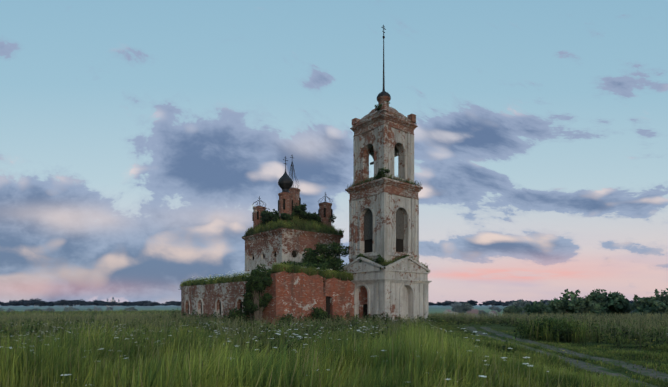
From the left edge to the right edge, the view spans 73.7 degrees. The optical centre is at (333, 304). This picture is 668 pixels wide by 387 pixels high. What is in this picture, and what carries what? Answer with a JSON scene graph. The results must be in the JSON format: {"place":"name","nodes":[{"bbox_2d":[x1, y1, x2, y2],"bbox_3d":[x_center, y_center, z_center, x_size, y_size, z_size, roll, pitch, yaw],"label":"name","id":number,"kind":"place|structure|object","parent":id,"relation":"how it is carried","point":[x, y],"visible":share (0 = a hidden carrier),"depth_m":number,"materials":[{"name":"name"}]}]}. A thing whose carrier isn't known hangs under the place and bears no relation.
{"place":"outdoors","nodes":[
{"label":"outdoors","id":0,"kind":"place"},
{"bbox_2d":[271,261,354,280],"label":"grass","id":1,"kind":"structure","parent":0,"point":[277,267],"depth_m":39.78,"materials":[{"name":"green plant"}]},
{"bbox_2d":[13,320,653,374],"bbox_3d":[-0.347,1.671,25.108,55.060,0.952,35.305,0,0,-2],"label":"buttercup","id":2,"kind":"object","parent":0,"point":[564,357],"depth_m":17.30,"materials":[{"name":"plant"}]},
{"bbox_2d":[0,305,667,386],"bbox_3d":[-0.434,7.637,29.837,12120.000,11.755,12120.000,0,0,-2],"label":"ground","id":3,"kind":"structure","parent":0,"point":[433,309],"depth_m":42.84,"materials":[{"name":"green plant"}]},
{"bbox_2d":[17,298,49,306],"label":"horizon tree","id":4,"kind":"object","parent":3,"relation":"on","point":[32,301],"visible":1,"depth_m":1374.70,"materials":[{"name":"green plant"}]},
{"bbox_2d":[55,299,71,307],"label":"horizon tree","id":5,"kind":"object","parent":3,"relation":"on","point":[63,302],"visible":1,"depth_m":1280.75,"materials":[{"name":"green plant"}]},
{"bbox_2d":[62,306,75,311],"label":"plain tree","id":6,"kind":"object","parent":3,"relation":"on","point":[66,309],"visible":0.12,"depth_m":286.11,"materials":[{"name":"green plant"}]},
{"bbox_2d":[70,300,83,306],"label":"horizon tree","id":7,"kind":"object","parent":3,"relation":"on","point":[75,302],"visible":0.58,"depth_m":1690.70,"materials":[{"name":"green plant"}]},
{"bbox_2d":[122,307,137,310],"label":"plain tree","id":8,"kind":"object","parent":3,"relation":"on","point":[130,309],"visible":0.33,"depth_m":279.11,"materials":[{"name":"green plant"}]},
{"bbox_2d":[227,307,246,323],"bbox_3d":[-8.952,1.265,41.381,2.325,2.076,3.453,0,0,-2],"label":"bush","id":9,"kind":"object","parent":3,"relation":"on","point":[233,314],"visible":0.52,"depth_m":40.33,"materials":[{"name":"green plant"}]},
{"bbox_2d":[242,293,259,319],"bbox_3d":[-7.137,0.526,39.395,2.116,3.532,1.943,0,0,-2],"label":"ivy","id":10,"kind":"object","parent":3,"relation":"on","point":[245,310],"visible":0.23,"depth_m":39.40,"materials":[{"name":"green plant"}]},
{"bbox_2d":[242,274,272,320],"bbox_3d":[-6.525,-0.143,38.070,2.643,4.872,2.510,0,0,-36],"label":"climbing ivy","id":11,"kind":"object","parent":3,"relation":"on","point":[258,304],"visible":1,"depth_m":37.63,"materials":[{"name":"green plant"}]},
{"bbox_2d":[180,267,354,326],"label":"refectory walls","id":12,"kind":"structure","parent":3,"relation":"on","point":[293,294],"depth_m":41.38,"materials":[{"name":"red brick"}]},
{"bbox_2d":[242,224,343,273],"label":"church wall","id":13,"kind":"structure","parent":3,"relation":"on","point":[269,248],"depth_m":52.78,"materials":[{"name":"grey paint"}]},
{"bbox_2d":[260,208,278,223],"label":"shrub","id":14,"kind":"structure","parent":13,"relation":"on","point":[269,217],"depth_m":53.59,"materials":[{"name":"green plant"}]},
{"bbox_2d":[260,209,278,221],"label":"shrub","id":15,"kind":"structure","parent":13,"relation":"on","point":[276,212],"depth_m":54.89,"materials":[{"name":"green plant"}]},
{"bbox_2d":[272,213,292,221],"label":"shrub","id":16,"kind":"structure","parent":13,"relation":"on","point":[284,216],"depth_m":51.20,"materials":[{"name":"green plant"}]},
{"bbox_2d":[252,155,332,234],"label":"church drums","id":17,"kind":"object","parent":13,"relation":"on","point":[289,195],"visible":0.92,"depth_m":55.42,"materials":[{"name":"brick"}]},
{"bbox_2d":[244,210,345,235],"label":"grass","id":18,"kind":"structure","parent":13,"relation":"on","point":[298,222],"depth_m":53.50,"materials":[{"name":"green plant"}]},
{"bbox_2d":[293,203,306,211],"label":"shrub","id":19,"kind":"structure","parent":13,"relation":"on","point":[303,207],"depth_m":54.99,"materials":[{"name":"green plant"}]},
{"bbox_2d":[291,207,309,220],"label":"shrub","id":20,"kind":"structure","parent":13,"relation":"on","point":[300,213],"depth_m":53.01,"materials":[{"name":"green plant"}]},
{"bbox_2d":[303,212,318,221],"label":"shrub","id":21,"kind":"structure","parent":13,"relation":"on","point":[313,216],"depth_m":54.02,"materials":[{"name":"green plant"}]},
{"bbox_2d":[317,214,336,222],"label":"shrub","id":22,"kind":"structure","parent":13,"relation":"on","point":[332,219],"depth_m":55.98,"materials":[{"name":"green plant"}]},
{"bbox_2d":[171,261,436,324],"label":"weeds","id":23,"kind":"object","parent":3,"relation":"on","point":[288,318],"visible":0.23,"depth_m":40.80,"materials":[{"name":"green plant"}]},
{"bbox_2d":[308,307,327,322],"bbox_3d":[-1.389,1.248,39.667,2.483,2.110,2.564,0,0,-39],"label":"bush","id":24,"kind":"object","parent":3,"relation":"on","point":[317,312],"visible":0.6,"depth_m":38.88,"materials":[{"name":"green plant"}]},
{"bbox_2d":[0,311,667,386],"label":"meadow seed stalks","id":25,"kind":"object","parent":3,"relation":"on","point":[636,318],"visible":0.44,"depth_m":32.82,"materials":[{"name":"green plant"}]},
{"bbox_2d":[0,313,667,355],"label":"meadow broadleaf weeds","id":26,"kind":"object","parent":3,"relation":"on","point":[441,321],"visible":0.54,"depth_m":26.06,"materials":[{"name":"green plant"}]},
{"bbox_2d":[0,321,667,385],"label":"umbel","id":27,"kind":"object","parent":3,"relation":"on","point":[274,347],"depth_m":17.05,"materials":[{"name":"white plant"}]},
{"bbox_2d":[340,101,431,323],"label":"bell tower","id":28,"kind":"structure","parent":3,"relation":"on","point":[384,217],"depth_m":42.61,"materials":[{"name":"grey paint"}]},
{"bbox_2d":[375,254,383,262],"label":"shrub","id":29,"kind":"object","parent":28,"relation":"on","point":[379,259],"visible":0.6,"depth_m":40.56,"materials":[{"name":"green plant"}]},
{"bbox_2d":[374,167,389,179],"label":"shrub","id":30,"kind":"object","parent":28,"relation":"on","point":[381,172],"visible":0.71,"depth_m":40.88,"materials":[{"name":"green plant"}]},
{"bbox_2d":[375,101,389,110],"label":"shrub","id":31,"kind":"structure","parent":28,"relation":"on","point":[378,107],"depth_m":41.42,"materials":[{"name":"green plant"}]},
{"bbox_2d":[377,35,390,104],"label":"spire","id":32,"kind":"structure","parent":28,"relation":"on","point":[383,95],"depth_m":43.91,"materials":[{"name":"black metal"}]},
{"bbox_2d":[347,173,421,187],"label":"tower ledge grass","id":33,"kind":"structure","parent":28,"relation":"on","point":[390,177],"depth_m":42.55,"materials":[{"name":"green plant"}]},
{"bbox_2d":[353,110,416,125],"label":"tower top grass","id":34,"kind":"structure","parent":28,"relation":"on","point":[385,111],"depth_m":42.98,"materials":[{"name":"green plant"}]},
{"bbox_2d":[343,259,427,267],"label":"grass","id":35,"kind":"structure","parent":28,"relation":"on","point":[382,263],"depth_m":40.57,"materials":[{"name":"green plant"}]},
{"bbox_2d":[450,302,461,307],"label":"valley tree","id":36,"kind":"object","parent":3,"relation":"on","point":[455,304],"visible":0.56,"depth_m":559.94,"materials":[{"name":"green plant"}]},
{"bbox_2d":[451,303,473,313],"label":"valley tree","id":37,"kind":"object","parent":3,"relation":"on","point":[464,307],"visible":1,"depth_m":305.00,"materials":[{"name":"green plant"}]},
{"bbox_2d":[467,300,477,303],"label":"horizon tree","id":38,"kind":"object","parent":3,"relation":"on","point":[472,302],"visible":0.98,"depth_m":1703.94,"materials":[{"name":"green plant"}]},
{"bbox_2d":[482,300,496,307],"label":"horizon tree","id":39,"kind":"object","parent":3,"relation":"on","point":[492,302],"visible":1,"depth_m":1491.18,"materials":[{"name":"green plant"}]},
{"bbox_2d":[493,306,501,312],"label":"valley tree","id":40,"kind":"object","parent":3,"relation":"on","point":[497,308],"visible":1,"depth_m":463.65,"materials":[{"name":"green plant"}]},
{"bbox_2d":[502,305,524,315],"bbox_3d":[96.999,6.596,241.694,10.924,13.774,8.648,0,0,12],"label":"bush","id":41,"kind":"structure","parent":3,"relation":"on","point":[510,309],"depth_m":240.08,"materials":[{"name":"green plant"}]},
{"bbox_2d":[511,299,530,307],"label":"valley tree","id":42,"kind":"object","parent":3,"relation":"on","point":[520,303],"visible":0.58,"depth_m":312.75,"materials":[{"name":"green plant"}]},
{"bbox_2d":[523,300,550,316],"bbox_3d":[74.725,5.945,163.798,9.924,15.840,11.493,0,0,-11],"label":"bush","id":43,"kind":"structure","parent":3,"relation":"on","point":[538,307],"depth_m":162.18,"materials":[{"name":"green plant"}]},
{"bbox_2d":[547,298,558,316],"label":"tree","id":44,"kind":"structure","parent":3,"relation":"on","point":[548,308],"depth_m":185.91,"materials":[{"name":"green plant"}]},
{"bbox_2d":[512,315,599,342],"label":"track side docks","id":45,"kind":"object","parent":3,"relation":"on","point":[560,329],"visible":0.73,"depth_m":24.11,"materials":[{"name":"green plant"}]},
{"bbox_2d":[515,318,600,344],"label":"tall track side weeds","id":46,"kind":"object","parent":3,"relation":"on","point":[548,336],"visible":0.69,"depth_m":23.77,"materials":[{"name":"green plant"}]},
{"bbox_2d":[547,289,612,317],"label":"tree","id":47,"kind":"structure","parent":3,"relation":"on","point":[564,304],"depth_m":137.65,"materials":[{"name":"green plant"}]},
{"bbox_2d":[589,289,633,318],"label":"tree","id":48,"kind":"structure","parent":3,"relation":"on","point":[618,303],"depth_m":139.50,"materials":[{"name":"green plant"}]},
{"bbox_2d":[630,288,667,318],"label":"tree","id":49,"kind":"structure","parent":3,"relation":"on","point":[657,304],"depth_m":124.20,"materials":[{"name":"green plant"}]},
{"bbox_2d":[0,0,667,303],"label":"sky","id":50,"kind":"structure","parent":0,"point":[140,140],"materials":[{"name":"blue"}]},
{"bbox_2d":[356,253,366,261],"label":"shrub","id":51,"kind":"object","parent":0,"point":[360,255],"visible":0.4,"depth_m":42.47,"materials":[{"name":"green plant"}]},
{"bbox_2d":[363,255,417,264],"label":"grass","id":52,"kind":"structure","parent":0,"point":[398,258],"depth_m":41.54,"materials":[{"name":"green plant"}]},
{"bbox_2d":[444,309,528,317],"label":"village houses","id":53,"kind":"structure","parent":0,"point":[474,311],"depth_m":382.49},
{"bbox_2d":[464,326,667,386],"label":"dirt track","id":54,"kind":"structure","parent":0,"point":[644,371],"depth_m":14.86,"materials":[{"name":"brown soil"}]},
{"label":"earth on the refectory vault","id":55,"kind":"structure","parent":0,"visible":0},
{"bbox_2d":[251,264,271,278],"bbox_3d":[-6.060,-2.619,39.377,2.493,2.434,2.718,0,0,-2],"label":"bush","id":56,"kind":"object","parent":55,"relation":"on","point":[257,271],"visible":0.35,"depth_m":39.02,"materials":[{"name":"green plant"}]},
{"bbox_2d":[179,268,351,286],"bbox_3d":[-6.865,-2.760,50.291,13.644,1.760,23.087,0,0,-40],"label":"grass","id":57,"kind":"structure","parent":55,"relation":"on","point":[236,278],"depth_m":46.01,"materials":[{"name":"green plant"}]},
{"bbox_2d":[281,259,298,266],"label":"shrub","id":58,"kind":"object","parent":55,"relation":"on","point":[288,262],"visible":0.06,"depth_m":45.65,"materials":[{"name":"green plant"}]},
{"bbox_2d":[298,260,331,271],"bbox_3d":[-1.828,-3.182,42.326,3.276,2.071,3.886,0,0,-2],"label":"shrub","id":59,"kind":"object","parent":55,"relation":"on","point":[320,265],"visible":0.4,"depth_m":41.47,"materials":[{"name":"green plant"}]},
{"bbox_2d":[301,243,339,268],"bbox_3d":[-1.478,-4.203,46.124,4.312,4.324,3.526,0,0,21],"label":"shrub","id":60,"kind":"object","parent":55,"relation":"on","point":[308,257],"visible":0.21,"depth_m":45.91,"materials":[{"name":"green plant"}]},
{"bbox_2d":[309,241,348,272],"bbox_3d":[-0.350,-4.131,45.214,4.227,4.182,4.157,0,0,19],"label":"shrub","id":61,"kind":"object","parent":55,"relation":"on","point":[335,264],"visible":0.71,"depth_m":43.99,"materials":[{"name":"green plant"}]}
]}

